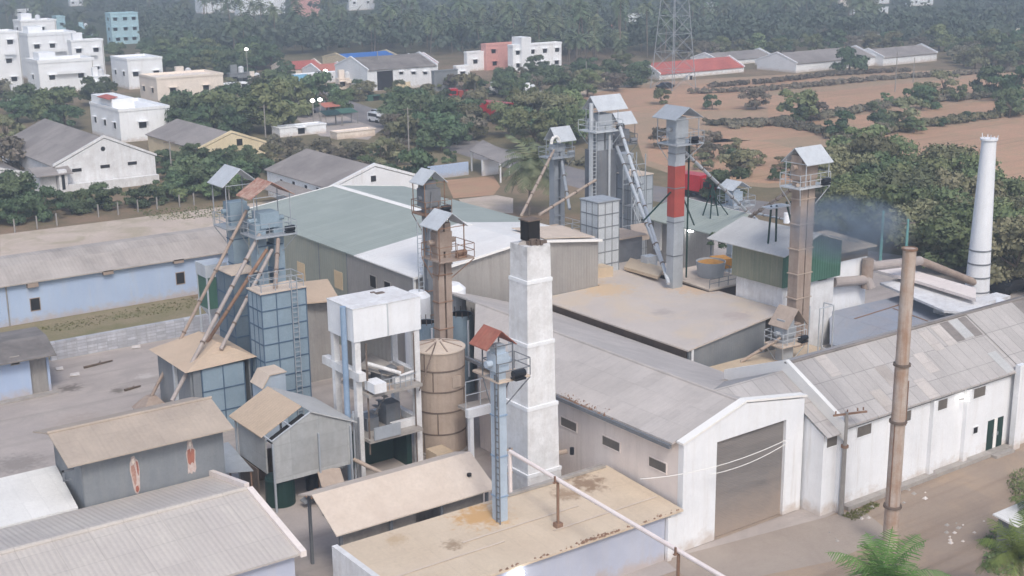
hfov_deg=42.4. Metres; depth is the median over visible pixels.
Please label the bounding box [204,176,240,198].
dark tree
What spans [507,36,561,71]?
white block
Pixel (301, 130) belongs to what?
window
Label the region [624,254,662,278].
dust collector
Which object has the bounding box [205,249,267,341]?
grain pipe
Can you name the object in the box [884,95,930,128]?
scrub tree
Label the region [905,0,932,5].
house
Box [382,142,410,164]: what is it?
scrub tree
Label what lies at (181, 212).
weeds
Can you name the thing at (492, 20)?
coconut palm
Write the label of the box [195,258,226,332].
green hopper
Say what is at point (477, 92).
scrub tree
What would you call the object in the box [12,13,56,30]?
apartment block
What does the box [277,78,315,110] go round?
roadside tree
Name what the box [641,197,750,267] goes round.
grey green shed
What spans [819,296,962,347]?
blue grey shed
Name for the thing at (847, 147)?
broadleaf tree
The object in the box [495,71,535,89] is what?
dark tree
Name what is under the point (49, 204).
bush
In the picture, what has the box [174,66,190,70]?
house
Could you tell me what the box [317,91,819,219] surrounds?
road
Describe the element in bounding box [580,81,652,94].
farm track
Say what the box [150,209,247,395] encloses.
grain pipe
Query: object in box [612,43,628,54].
coconut palm
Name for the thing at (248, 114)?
dark tree
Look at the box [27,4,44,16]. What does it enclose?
coconut palm
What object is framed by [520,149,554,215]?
grain pipe
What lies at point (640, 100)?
ploughed field
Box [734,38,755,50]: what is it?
scrub tree
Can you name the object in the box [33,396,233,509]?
mural shed
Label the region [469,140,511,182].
gate shelter
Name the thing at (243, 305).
grain pipe
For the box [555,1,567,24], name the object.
coconut palm
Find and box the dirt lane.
[661,443,1023,575]
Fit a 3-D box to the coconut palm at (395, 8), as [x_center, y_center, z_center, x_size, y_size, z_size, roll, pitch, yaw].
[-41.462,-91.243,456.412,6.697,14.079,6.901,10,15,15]
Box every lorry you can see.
[448,88,473,98]
[477,100,512,118]
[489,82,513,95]
[685,170,716,199]
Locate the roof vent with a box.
[783,212,789,223]
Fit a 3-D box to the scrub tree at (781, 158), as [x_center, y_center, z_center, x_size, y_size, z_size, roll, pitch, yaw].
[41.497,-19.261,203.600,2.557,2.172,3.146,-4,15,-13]
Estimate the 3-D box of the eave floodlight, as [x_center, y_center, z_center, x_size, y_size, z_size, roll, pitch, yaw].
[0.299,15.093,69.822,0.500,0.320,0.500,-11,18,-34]
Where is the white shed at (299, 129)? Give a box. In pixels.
[271,121,326,137]
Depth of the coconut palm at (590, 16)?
386.63 m
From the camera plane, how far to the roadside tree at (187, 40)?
405.50 m
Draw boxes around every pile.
[132,394,164,409]
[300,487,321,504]
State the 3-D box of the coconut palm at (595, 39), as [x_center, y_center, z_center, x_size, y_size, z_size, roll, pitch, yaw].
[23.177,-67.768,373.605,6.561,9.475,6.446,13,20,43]
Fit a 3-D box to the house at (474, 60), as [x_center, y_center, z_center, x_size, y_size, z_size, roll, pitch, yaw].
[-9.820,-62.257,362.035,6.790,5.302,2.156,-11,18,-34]
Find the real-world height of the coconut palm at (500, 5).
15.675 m
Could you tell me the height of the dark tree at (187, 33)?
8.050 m
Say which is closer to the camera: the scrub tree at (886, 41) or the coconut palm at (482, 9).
the scrub tree at (886, 41)
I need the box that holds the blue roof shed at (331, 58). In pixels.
[322,49,397,63]
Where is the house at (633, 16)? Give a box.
[624,13,642,22]
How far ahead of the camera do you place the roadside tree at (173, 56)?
363.80 m
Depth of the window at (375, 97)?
297.35 m
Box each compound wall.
[428,162,468,177]
[481,159,498,175]
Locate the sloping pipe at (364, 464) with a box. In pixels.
[353,458,381,472]
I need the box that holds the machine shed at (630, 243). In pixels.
[619,228,646,262]
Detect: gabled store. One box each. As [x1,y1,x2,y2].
[1,118,159,192]
[264,149,417,199]
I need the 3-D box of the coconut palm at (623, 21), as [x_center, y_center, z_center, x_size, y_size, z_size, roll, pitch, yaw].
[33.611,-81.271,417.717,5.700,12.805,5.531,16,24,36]
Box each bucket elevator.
[207,164,257,264]
[236,178,296,284]
[409,167,451,318]
[419,208,474,338]
[538,125,575,225]
[578,93,627,197]
[612,111,637,197]
[643,104,703,288]
[717,179,755,272]
[764,304,808,360]
[779,144,833,347]
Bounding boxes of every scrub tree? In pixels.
[0,78,11,99]
[0,114,25,137]
[0,134,25,170]
[224,77,240,84]
[248,75,260,83]
[251,143,283,163]
[261,133,285,152]
[278,136,304,156]
[291,147,311,155]
[302,138,337,153]
[330,147,349,158]
[339,140,364,159]
[349,83,367,100]
[357,142,368,155]
[359,80,376,95]
[363,136,399,164]
[378,113,403,125]
[381,114,427,136]
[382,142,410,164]
[383,113,419,144]
[389,79,405,90]
[392,138,412,150]
[416,86,436,95]
[420,83,435,92]
[442,73,464,89]
[447,94,474,98]
[448,97,464,101]
[451,72,488,99]
[456,103,489,135]
[457,110,487,140]
[514,66,528,78]
[522,74,549,90]
[561,65,572,78]
[571,69,588,82]
[588,69,607,87]
[599,72,626,90]
[648,127,668,147]
[675,38,698,57]
[685,145,692,159]
[688,135,712,151]
[693,152,713,167]
[697,40,720,52]
[697,140,723,159]
[702,130,722,141]
[714,148,757,175]
[718,144,733,153]
[719,42,733,51]
[728,137,741,148]
[732,158,754,170]
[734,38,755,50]
[737,86,771,108]
[750,150,766,163]
[771,156,787,168]
[786,39,800,51]
[797,101,828,120]
[843,35,861,46]
[857,29,878,46]
[862,32,882,48]
[868,121,892,135]
[880,31,904,47]
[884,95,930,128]
[908,36,930,44]
[922,69,960,94]
[946,44,970,61]
[953,49,970,66]
[961,40,981,57]
[965,45,989,68]
[978,46,998,64]
[995,50,1018,66]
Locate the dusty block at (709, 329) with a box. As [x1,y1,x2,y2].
[552,259,776,366]
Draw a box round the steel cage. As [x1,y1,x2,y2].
[807,302,834,352]
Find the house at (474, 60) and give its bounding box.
[463,50,483,70]
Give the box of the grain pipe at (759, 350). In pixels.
[740,337,780,362]
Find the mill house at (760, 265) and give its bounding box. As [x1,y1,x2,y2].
[707,216,857,351]
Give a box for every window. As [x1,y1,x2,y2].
[5,58,12,62]
[6,39,12,44]
[10,76,17,81]
[10,355,19,365]
[29,297,40,311]
[34,43,40,48]
[49,74,56,79]
[71,167,81,172]
[75,48,81,52]
[78,72,85,77]
[92,47,98,51]
[100,164,109,168]
[127,161,137,165]
[132,71,138,76]
[137,120,147,128]
[175,271,185,284]
[203,84,210,89]
[236,138,242,145]
[296,126,305,134]
[369,274,376,288]
[370,175,376,182]
[372,95,379,100]
[383,280,390,286]
[560,415,576,432]
[601,434,620,452]
[648,455,666,474]
[703,182,709,187]
[825,435,837,448]
[856,422,872,438]
[907,409,911,421]
[938,397,948,411]
[972,384,986,399]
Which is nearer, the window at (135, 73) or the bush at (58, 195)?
the bush at (58, 195)
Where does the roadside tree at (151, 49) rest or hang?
on the ground at (444, 56)
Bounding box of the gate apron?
[666,510,882,575]
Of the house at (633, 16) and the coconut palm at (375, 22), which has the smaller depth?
the coconut palm at (375, 22)
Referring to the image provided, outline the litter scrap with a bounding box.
[70,372,79,376]
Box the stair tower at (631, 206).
[622,152,645,254]
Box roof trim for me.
[407,52,438,69]
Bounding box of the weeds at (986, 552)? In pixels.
[981,521,1022,574]
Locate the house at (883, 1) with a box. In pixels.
[875,0,888,3]
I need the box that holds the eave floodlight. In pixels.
[514,570,523,575]
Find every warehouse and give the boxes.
[246,185,602,368]
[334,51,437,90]
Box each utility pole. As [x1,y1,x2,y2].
[163,140,173,164]
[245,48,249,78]
[263,105,268,137]
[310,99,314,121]
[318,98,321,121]
[403,107,412,150]
[833,407,866,514]
[876,211,890,260]
[894,52,897,91]
[900,219,914,245]
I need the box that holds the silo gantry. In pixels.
[458,368,490,455]
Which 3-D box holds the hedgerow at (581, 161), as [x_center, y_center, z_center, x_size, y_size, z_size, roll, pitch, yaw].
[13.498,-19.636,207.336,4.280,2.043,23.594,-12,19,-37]
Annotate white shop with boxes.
[293,71,334,82]
[453,64,469,74]
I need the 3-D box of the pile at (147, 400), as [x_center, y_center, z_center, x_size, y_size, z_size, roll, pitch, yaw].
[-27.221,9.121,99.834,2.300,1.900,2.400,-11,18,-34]
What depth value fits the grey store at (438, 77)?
313.94 m
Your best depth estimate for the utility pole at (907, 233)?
138.96 m
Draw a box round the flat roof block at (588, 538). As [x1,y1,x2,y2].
[332,464,683,575]
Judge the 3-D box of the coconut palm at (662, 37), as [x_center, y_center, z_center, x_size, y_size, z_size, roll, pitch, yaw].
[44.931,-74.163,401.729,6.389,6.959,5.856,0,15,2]
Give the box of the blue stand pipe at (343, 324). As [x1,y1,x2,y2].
[340,306,350,480]
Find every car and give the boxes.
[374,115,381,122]
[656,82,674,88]
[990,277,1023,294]
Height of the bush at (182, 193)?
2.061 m
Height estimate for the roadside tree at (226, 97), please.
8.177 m
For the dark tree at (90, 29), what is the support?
on the ground at (444, 56)
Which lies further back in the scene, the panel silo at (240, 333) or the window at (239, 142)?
the window at (239, 142)
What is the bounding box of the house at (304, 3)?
[291,0,319,16]
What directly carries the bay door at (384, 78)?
in the house at (413, 70)
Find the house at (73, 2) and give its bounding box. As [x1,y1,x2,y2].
[68,0,82,5]
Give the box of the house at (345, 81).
[335,69,351,88]
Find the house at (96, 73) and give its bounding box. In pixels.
[90,67,110,92]
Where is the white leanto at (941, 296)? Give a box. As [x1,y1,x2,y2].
[874,260,1010,315]
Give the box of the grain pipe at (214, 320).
[170,233,260,400]
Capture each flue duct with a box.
[833,275,874,289]
[861,256,976,288]
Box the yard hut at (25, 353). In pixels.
[0,327,58,404]
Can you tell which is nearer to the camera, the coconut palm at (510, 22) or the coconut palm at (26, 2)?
the coconut palm at (510, 22)
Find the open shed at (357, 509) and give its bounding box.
[298,451,491,564]
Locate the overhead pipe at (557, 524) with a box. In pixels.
[508,449,724,575]
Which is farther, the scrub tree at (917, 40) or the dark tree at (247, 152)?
the scrub tree at (917, 40)
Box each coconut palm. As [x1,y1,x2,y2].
[2,5,17,27]
[8,0,18,18]
[20,0,32,12]
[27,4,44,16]
[51,6,63,14]
[70,9,88,22]
[79,0,93,22]
[198,0,207,16]
[205,0,215,12]
[215,4,233,18]
[218,0,234,21]
[220,21,244,47]
[230,0,248,15]
[237,8,256,30]
[246,0,258,20]
[249,0,270,25]
[258,25,265,40]
[263,5,278,17]
[264,12,283,26]
[266,2,281,49]
[284,7,306,48]
[286,0,302,12]
[306,8,323,25]
[306,11,321,26]
[320,18,336,51]
[328,5,347,19]
[330,4,347,17]
[334,3,347,21]
[348,5,362,15]
[353,17,369,46]
[360,14,379,51]
[362,13,386,50]
[376,1,401,47]
[378,13,394,43]
[383,4,399,43]
[399,9,421,48]
[399,13,410,52]
[404,0,421,10]
[404,15,420,24]
[405,0,419,11]
[416,16,437,48]
[418,10,443,53]
[427,25,445,50]
[434,1,450,18]
[438,14,462,52]
[446,0,470,47]
[450,14,464,48]
[455,0,475,43]
[461,7,485,23]
[462,16,488,49]
[468,0,482,11]
[476,3,489,16]
[478,30,494,42]
[483,34,499,42]
[484,17,500,27]
[485,23,506,42]
[490,0,510,17]
[494,0,516,24]
[499,134,566,215]
[500,1,522,26]
[500,15,517,27]
[506,26,530,37]
[516,27,534,36]
[520,0,536,21]
[521,0,539,41]
[522,10,540,25]
[523,17,541,36]
[527,8,547,22]
[527,14,548,39]
[527,23,546,42]
[539,0,559,14]
[540,0,559,36]
[540,33,559,41]
[542,13,565,38]
[544,14,566,30]
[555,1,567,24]
[560,0,575,25]
[561,30,575,61]
[561,33,582,63]
[562,9,582,52]
[562,15,577,27]
[568,0,589,57]
[569,3,592,58]
[569,28,592,56]
[571,1,596,50]
[580,12,599,53]
[581,8,600,52]
[584,13,604,62]
[586,31,602,63]
[586,35,604,63]
[588,0,609,16]
[591,25,606,57]
[606,29,628,46]
[607,0,626,31]
[609,0,630,63]
[610,10,626,27]
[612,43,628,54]
[613,36,629,65]
[615,9,634,51]
[631,2,644,16]
[631,14,645,52]
[636,0,654,56]
[651,32,667,55]
[652,9,679,60]
[657,0,672,25]
[679,0,701,19]
[683,6,699,17]
[696,0,711,15]
[698,3,712,16]
[709,0,726,16]
[711,6,721,16]
[783,0,799,8]
[817,9,836,30]
[826,527,950,575]
[844,2,856,16]
[851,0,868,31]
[853,6,866,30]
[854,0,873,11]
[855,14,866,31]
[865,3,880,18]
[868,0,882,19]
[974,510,1023,575]
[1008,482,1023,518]
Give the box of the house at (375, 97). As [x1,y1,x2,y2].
[365,93,386,100]
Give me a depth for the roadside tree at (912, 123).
238.48 m
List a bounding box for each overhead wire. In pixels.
[641,438,788,478]
[709,442,788,474]
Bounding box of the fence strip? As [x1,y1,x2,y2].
[0,200,275,255]
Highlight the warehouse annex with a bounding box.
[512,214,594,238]
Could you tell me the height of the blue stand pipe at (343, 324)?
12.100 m
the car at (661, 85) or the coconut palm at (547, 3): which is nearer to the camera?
the car at (661, 85)
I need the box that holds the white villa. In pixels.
[89,92,169,142]
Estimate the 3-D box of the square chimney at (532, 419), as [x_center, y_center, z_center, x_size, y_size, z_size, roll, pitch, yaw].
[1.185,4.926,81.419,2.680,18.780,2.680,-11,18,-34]
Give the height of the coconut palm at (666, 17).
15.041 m
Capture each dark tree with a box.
[0,82,36,112]
[0,94,33,122]
[0,169,35,199]
[0,190,13,199]
[0,193,38,224]
[18,179,38,194]
[23,95,45,105]
[24,185,64,221]
[40,104,85,125]
[45,86,79,104]
[60,189,93,213]
[73,26,84,37]
[78,75,118,99]
[83,25,99,38]
[88,181,113,206]
[91,186,122,210]
[103,41,126,61]
[124,183,158,207]
[135,43,155,49]
[139,37,151,43]
[149,49,175,71]
[158,92,191,121]
[158,149,175,166]
[160,89,192,107]
[164,106,192,121]
[165,170,196,192]
[166,153,221,191]
[169,30,192,46]
[171,143,200,163]
[173,57,189,70]
[179,95,197,121]
[182,147,209,169]
[187,103,212,127]
[188,164,222,193]
[190,154,222,168]
[191,48,215,68]
[200,89,210,93]
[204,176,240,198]
[206,148,238,164]
[212,51,240,71]
[212,103,253,134]
[215,159,253,179]
[225,144,258,162]
[238,83,278,95]
[243,56,266,73]
[246,161,261,177]
[249,153,268,168]
[274,60,295,74]
[351,79,362,90]
[376,93,418,114]
[381,88,425,107]
[391,113,425,138]
[393,85,411,91]
[395,92,438,128]
[406,87,442,109]
[412,111,465,146]
[415,103,425,113]
[415,121,463,150]
[423,95,448,109]
[428,99,465,121]
[436,88,451,97]
[444,111,473,143]
[456,96,478,120]
[459,98,485,125]
[463,78,492,92]
[490,66,513,81]
[492,71,518,90]
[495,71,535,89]
[541,64,564,84]
[542,67,571,87]
[563,57,588,75]
[567,61,580,74]
[620,64,642,86]
[628,60,650,76]
[632,65,654,82]
[699,166,750,202]
[969,64,1005,92]
[987,64,1023,102]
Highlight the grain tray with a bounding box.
[317,468,343,487]
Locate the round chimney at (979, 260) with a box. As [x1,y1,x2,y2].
[965,133,997,296]
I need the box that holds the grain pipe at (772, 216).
[757,213,783,219]
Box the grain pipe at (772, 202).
[748,183,799,217]
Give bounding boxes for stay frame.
[762,201,790,243]
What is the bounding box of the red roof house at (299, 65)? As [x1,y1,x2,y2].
[271,58,320,72]
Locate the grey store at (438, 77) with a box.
[431,69,457,91]
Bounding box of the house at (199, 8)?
[195,0,234,13]
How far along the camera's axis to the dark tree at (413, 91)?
255.02 m
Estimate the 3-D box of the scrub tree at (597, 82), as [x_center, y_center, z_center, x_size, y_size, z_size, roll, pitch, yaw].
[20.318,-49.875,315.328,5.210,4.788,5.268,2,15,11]
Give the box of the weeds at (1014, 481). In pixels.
[1006,468,1023,503]
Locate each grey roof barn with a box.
[690,48,770,63]
[756,45,875,72]
[864,43,937,65]
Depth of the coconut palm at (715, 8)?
498.03 m
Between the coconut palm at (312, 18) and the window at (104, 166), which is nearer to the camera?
the window at (104, 166)
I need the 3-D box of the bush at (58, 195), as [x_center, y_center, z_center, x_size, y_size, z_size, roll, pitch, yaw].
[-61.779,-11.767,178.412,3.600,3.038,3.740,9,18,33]
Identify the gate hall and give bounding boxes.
[452,292,840,550]
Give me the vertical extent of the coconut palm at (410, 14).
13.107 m
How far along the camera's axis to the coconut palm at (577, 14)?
379.23 m
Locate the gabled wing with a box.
[0,161,28,179]
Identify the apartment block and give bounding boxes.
[0,29,23,84]
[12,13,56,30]
[18,26,75,78]
[25,51,93,90]
[67,32,105,73]
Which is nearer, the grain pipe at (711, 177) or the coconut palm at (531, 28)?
the grain pipe at (711, 177)
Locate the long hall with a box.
[721,295,1023,515]
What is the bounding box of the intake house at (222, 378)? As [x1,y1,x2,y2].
[149,331,256,427]
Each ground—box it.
[0,0,1023,327]
[269,141,468,178]
[580,69,1023,187]
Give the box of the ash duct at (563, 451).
[559,447,573,454]
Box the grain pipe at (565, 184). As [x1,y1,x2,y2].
[560,159,570,209]
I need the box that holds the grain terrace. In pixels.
[710,344,822,371]
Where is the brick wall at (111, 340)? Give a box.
[50,313,219,360]
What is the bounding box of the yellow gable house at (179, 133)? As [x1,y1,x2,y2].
[145,119,265,164]
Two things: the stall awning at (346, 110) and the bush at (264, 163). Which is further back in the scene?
the stall awning at (346, 110)
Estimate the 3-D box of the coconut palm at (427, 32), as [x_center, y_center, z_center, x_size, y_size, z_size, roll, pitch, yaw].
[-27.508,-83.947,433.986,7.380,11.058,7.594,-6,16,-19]
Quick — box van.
[367,111,382,122]
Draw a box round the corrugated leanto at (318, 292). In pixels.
[299,279,337,381]
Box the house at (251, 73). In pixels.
[249,71,259,75]
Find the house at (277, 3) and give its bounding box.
[234,0,285,15]
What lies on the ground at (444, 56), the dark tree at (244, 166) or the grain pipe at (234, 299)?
the dark tree at (244, 166)
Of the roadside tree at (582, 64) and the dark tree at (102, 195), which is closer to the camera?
the dark tree at (102, 195)
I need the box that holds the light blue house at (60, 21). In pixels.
[51,15,65,29]
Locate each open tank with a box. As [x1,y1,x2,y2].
[419,314,433,340]
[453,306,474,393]
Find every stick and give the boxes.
[83,360,112,368]
[124,385,140,390]
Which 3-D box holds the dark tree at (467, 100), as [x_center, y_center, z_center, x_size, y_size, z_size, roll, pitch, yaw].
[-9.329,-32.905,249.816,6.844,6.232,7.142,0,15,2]
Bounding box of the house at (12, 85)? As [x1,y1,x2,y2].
[7,84,19,100]
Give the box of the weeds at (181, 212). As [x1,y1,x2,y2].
[134,205,223,220]
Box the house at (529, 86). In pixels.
[523,83,535,90]
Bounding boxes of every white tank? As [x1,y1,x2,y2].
[405,289,430,394]
[452,281,465,310]
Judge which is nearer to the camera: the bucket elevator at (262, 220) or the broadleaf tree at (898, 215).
the bucket elevator at (262, 220)
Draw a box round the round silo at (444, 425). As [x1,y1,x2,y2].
[413,338,467,458]
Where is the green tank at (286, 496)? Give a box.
[265,471,295,508]
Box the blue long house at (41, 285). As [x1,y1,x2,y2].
[0,226,228,327]
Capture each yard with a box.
[0,241,1023,575]
[446,176,499,197]
[459,195,512,212]
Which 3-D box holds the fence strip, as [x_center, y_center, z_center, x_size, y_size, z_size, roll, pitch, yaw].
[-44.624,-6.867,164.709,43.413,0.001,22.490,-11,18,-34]
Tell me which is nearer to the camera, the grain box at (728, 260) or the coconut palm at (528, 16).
the grain box at (728, 260)
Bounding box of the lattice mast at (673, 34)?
[650,0,695,90]
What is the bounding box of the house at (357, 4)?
[346,0,374,10]
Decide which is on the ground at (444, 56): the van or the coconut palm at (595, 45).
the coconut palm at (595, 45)
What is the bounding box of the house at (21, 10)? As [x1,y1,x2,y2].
[14,9,31,15]
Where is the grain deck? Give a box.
[662,257,735,295]
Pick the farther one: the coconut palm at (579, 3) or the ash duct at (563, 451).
the coconut palm at (579, 3)
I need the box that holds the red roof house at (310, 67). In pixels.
[302,61,337,72]
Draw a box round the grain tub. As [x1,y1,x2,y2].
[696,257,725,278]
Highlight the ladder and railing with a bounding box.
[248,268,303,414]
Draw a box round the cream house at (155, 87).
[138,69,223,101]
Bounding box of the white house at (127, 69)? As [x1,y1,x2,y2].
[110,54,162,89]
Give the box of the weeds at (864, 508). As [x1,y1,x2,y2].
[841,501,879,519]
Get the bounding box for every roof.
[223,442,252,485]
[993,501,1023,554]
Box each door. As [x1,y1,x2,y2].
[61,175,65,189]
[377,70,392,90]
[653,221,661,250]
[986,419,994,449]
[995,416,1003,446]
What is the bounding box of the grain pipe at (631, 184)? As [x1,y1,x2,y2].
[616,145,661,266]
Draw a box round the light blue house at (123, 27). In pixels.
[104,11,139,43]
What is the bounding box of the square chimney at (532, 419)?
[506,216,561,491]
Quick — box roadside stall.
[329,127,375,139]
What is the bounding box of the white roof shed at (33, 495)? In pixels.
[0,465,77,528]
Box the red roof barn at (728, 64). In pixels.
[646,55,744,79]
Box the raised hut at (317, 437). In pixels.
[229,386,356,512]
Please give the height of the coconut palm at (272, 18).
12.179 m
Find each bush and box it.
[0,203,24,219]
[38,202,58,216]
[46,189,68,210]
[63,188,90,208]
[121,192,139,203]
[148,188,169,204]
[152,177,176,194]
[154,150,171,163]
[156,160,174,174]
[168,188,187,201]
[171,186,188,199]
[192,181,214,198]
[227,174,243,196]
[232,178,246,190]
[235,156,245,160]
[257,159,275,172]
[356,154,375,162]
[380,87,395,96]
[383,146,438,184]
[441,148,456,162]
[441,158,452,163]
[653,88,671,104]
[702,94,721,108]
[706,232,727,248]
[724,148,736,159]
[767,167,782,179]
[780,161,790,175]
[829,46,869,69]
[866,101,881,111]
[902,85,941,108]
[936,118,949,126]
[962,111,975,121]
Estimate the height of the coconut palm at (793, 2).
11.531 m
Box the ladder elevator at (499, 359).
[469,324,530,524]
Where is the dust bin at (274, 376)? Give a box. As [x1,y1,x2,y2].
[250,364,287,441]
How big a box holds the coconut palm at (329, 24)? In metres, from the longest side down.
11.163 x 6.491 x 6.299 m
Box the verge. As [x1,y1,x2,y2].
[0,296,205,359]
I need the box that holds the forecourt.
[297,103,381,139]
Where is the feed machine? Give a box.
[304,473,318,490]
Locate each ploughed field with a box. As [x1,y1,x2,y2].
[582,77,822,112]
[648,133,819,183]
[709,99,1022,142]
[768,74,1023,117]
[882,118,1023,179]
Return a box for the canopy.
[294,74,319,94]
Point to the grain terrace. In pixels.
(763, 357)
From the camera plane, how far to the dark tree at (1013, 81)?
279.91 m
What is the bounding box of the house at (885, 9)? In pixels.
[878,7,888,12]
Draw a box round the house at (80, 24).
[78,22,92,35]
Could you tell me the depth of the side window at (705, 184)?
180.59 m
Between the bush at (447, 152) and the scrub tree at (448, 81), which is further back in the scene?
the scrub tree at (448, 81)
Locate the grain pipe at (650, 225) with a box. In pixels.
[617,122,670,284]
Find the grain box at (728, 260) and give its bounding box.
[710,255,731,268]
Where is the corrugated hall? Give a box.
[0,470,306,575]
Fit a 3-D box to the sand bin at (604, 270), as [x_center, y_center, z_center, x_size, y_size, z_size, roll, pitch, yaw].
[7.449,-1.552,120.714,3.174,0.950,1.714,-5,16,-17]
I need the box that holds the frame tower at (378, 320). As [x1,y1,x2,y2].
[322,286,435,477]
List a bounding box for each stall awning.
[318,102,340,118]
[319,109,341,126]
[335,107,357,124]
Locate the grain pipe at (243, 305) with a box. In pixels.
[219,249,273,349]
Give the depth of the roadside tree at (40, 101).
260.12 m
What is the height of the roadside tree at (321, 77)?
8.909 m
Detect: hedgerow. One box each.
[547,151,647,171]
[687,67,1015,93]
[702,116,851,137]
[706,67,911,87]
[725,91,992,128]
[823,109,1023,139]
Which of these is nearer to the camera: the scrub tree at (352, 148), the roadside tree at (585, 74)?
the scrub tree at (352, 148)
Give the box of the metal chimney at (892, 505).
[882,246,917,552]
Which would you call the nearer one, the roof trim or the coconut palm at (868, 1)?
the roof trim
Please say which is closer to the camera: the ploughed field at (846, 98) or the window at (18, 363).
the window at (18, 363)
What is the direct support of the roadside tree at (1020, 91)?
on the field ground at (646, 124)
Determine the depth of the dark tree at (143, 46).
404.68 m
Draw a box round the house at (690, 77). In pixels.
[685,74,693,79]
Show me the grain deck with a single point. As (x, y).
(726, 283)
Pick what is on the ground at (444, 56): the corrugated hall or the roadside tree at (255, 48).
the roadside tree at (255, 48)
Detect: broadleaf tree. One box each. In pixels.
[487,100,523,135]
[509,89,555,112]
[535,93,578,125]
[546,81,586,107]
[813,179,870,233]
[815,152,856,192]
[815,169,881,214]
[816,143,880,196]
[838,142,864,156]
[848,132,899,160]
[849,184,912,237]
[853,155,918,171]
[866,163,940,199]
[873,196,963,254]
[882,154,952,176]
[888,133,920,158]
[897,150,921,163]
[911,197,1003,269]
[912,142,979,173]
[918,184,972,254]
[930,167,1010,202]
[931,197,1014,251]
[942,195,1005,222]
[950,152,1006,178]
[954,205,1023,266]
[959,170,1002,198]
[962,162,1015,195]
[963,213,1023,292]
[994,194,1022,200]
[996,175,1023,196]
[1000,192,1023,256]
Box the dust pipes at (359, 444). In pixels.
[352,411,361,478]
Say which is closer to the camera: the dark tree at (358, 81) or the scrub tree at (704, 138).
the scrub tree at (704, 138)
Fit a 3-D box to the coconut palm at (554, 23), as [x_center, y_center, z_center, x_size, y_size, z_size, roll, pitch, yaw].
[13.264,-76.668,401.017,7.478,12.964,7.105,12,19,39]
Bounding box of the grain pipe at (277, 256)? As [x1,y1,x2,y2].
[273,238,279,288]
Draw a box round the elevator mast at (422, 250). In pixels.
[416,192,452,291]
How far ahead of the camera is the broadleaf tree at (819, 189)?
177.66 m
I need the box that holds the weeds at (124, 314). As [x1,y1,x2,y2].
[42,297,196,330]
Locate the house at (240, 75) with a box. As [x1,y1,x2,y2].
[227,65,249,81]
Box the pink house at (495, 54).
[481,42,511,69]
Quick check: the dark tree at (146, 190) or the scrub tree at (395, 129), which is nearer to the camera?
the dark tree at (146, 190)
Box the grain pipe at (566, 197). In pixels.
[539,179,596,215]
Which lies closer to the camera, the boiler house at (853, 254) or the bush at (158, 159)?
the boiler house at (853, 254)
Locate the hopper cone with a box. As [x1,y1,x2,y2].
[616,151,633,213]
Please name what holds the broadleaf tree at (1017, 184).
on the ground at (444, 56)
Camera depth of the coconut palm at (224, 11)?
502.23 m
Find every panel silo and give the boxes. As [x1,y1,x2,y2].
[214,263,257,395]
[246,280,311,422]
[580,195,620,270]
[616,170,653,254]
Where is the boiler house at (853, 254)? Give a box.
[817,230,876,310]
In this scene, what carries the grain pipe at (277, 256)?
attached to the panel silo at (271, 325)
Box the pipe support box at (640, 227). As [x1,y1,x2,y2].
[630,223,649,239]
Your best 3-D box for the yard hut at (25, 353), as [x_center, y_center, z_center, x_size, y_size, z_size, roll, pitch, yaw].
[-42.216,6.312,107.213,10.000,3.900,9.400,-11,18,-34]
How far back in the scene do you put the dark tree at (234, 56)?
356.60 m
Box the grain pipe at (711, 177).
[685,150,751,213]
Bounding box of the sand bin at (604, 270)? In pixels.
[598,263,612,277]
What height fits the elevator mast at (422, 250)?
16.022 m
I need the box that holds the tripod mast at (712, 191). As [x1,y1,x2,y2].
[702,184,727,218]
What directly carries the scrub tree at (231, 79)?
on the ground at (444, 56)
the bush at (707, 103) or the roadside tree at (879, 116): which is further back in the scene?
the bush at (707, 103)
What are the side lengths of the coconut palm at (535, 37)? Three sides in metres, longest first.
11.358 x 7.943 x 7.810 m
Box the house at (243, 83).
[223,81,249,86]
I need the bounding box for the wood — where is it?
[0,0,1023,51]
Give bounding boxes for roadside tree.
[29,87,79,120]
[63,20,73,30]
[85,34,98,38]
[140,47,164,61]
[151,35,173,51]
[155,39,184,55]
[163,46,186,67]
[177,37,204,51]
[188,89,219,126]
[189,57,213,70]
[192,88,232,127]
[200,38,220,47]
[200,49,218,71]
[213,47,245,74]
[213,82,250,101]
[213,97,254,124]
[216,105,246,132]
[217,92,273,133]
[234,42,255,66]
[240,36,260,53]
[241,43,269,68]
[243,79,311,125]
[252,78,268,83]
[255,41,278,69]
[259,69,294,95]
[269,75,300,99]
[272,99,296,124]
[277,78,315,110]
[301,70,348,109]
[326,87,354,109]
[436,77,453,87]
[463,80,482,87]
[490,70,518,81]
[491,74,510,97]
[496,94,530,113]
[500,78,528,94]
[508,107,563,148]
[509,85,539,110]
[512,106,551,141]
[523,54,549,68]
[525,64,544,85]
[532,102,583,143]
[536,88,560,109]
[560,87,586,124]
[562,108,588,142]
[570,67,600,96]
[576,56,599,69]
[597,59,621,80]
[599,52,634,73]
[709,35,731,51]
[738,33,766,49]
[763,37,788,52]
[772,35,793,52]
[775,88,820,121]
[790,103,809,120]
[798,33,823,49]
[822,29,847,48]
[823,123,889,148]
[824,109,855,134]
[848,184,934,245]
[851,161,885,187]
[866,108,896,126]
[871,150,890,163]
[877,30,903,45]
[880,92,893,101]
[903,116,927,132]
[911,82,939,99]
[925,23,956,50]
[944,36,972,56]
[948,84,967,101]
[965,28,999,42]
[971,35,985,53]
[974,33,1008,59]
[990,87,1023,117]
[1000,43,1019,65]
[1005,41,1023,63]
[1006,88,1023,104]
[1010,26,1023,34]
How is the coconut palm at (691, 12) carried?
on the ground at (444, 56)

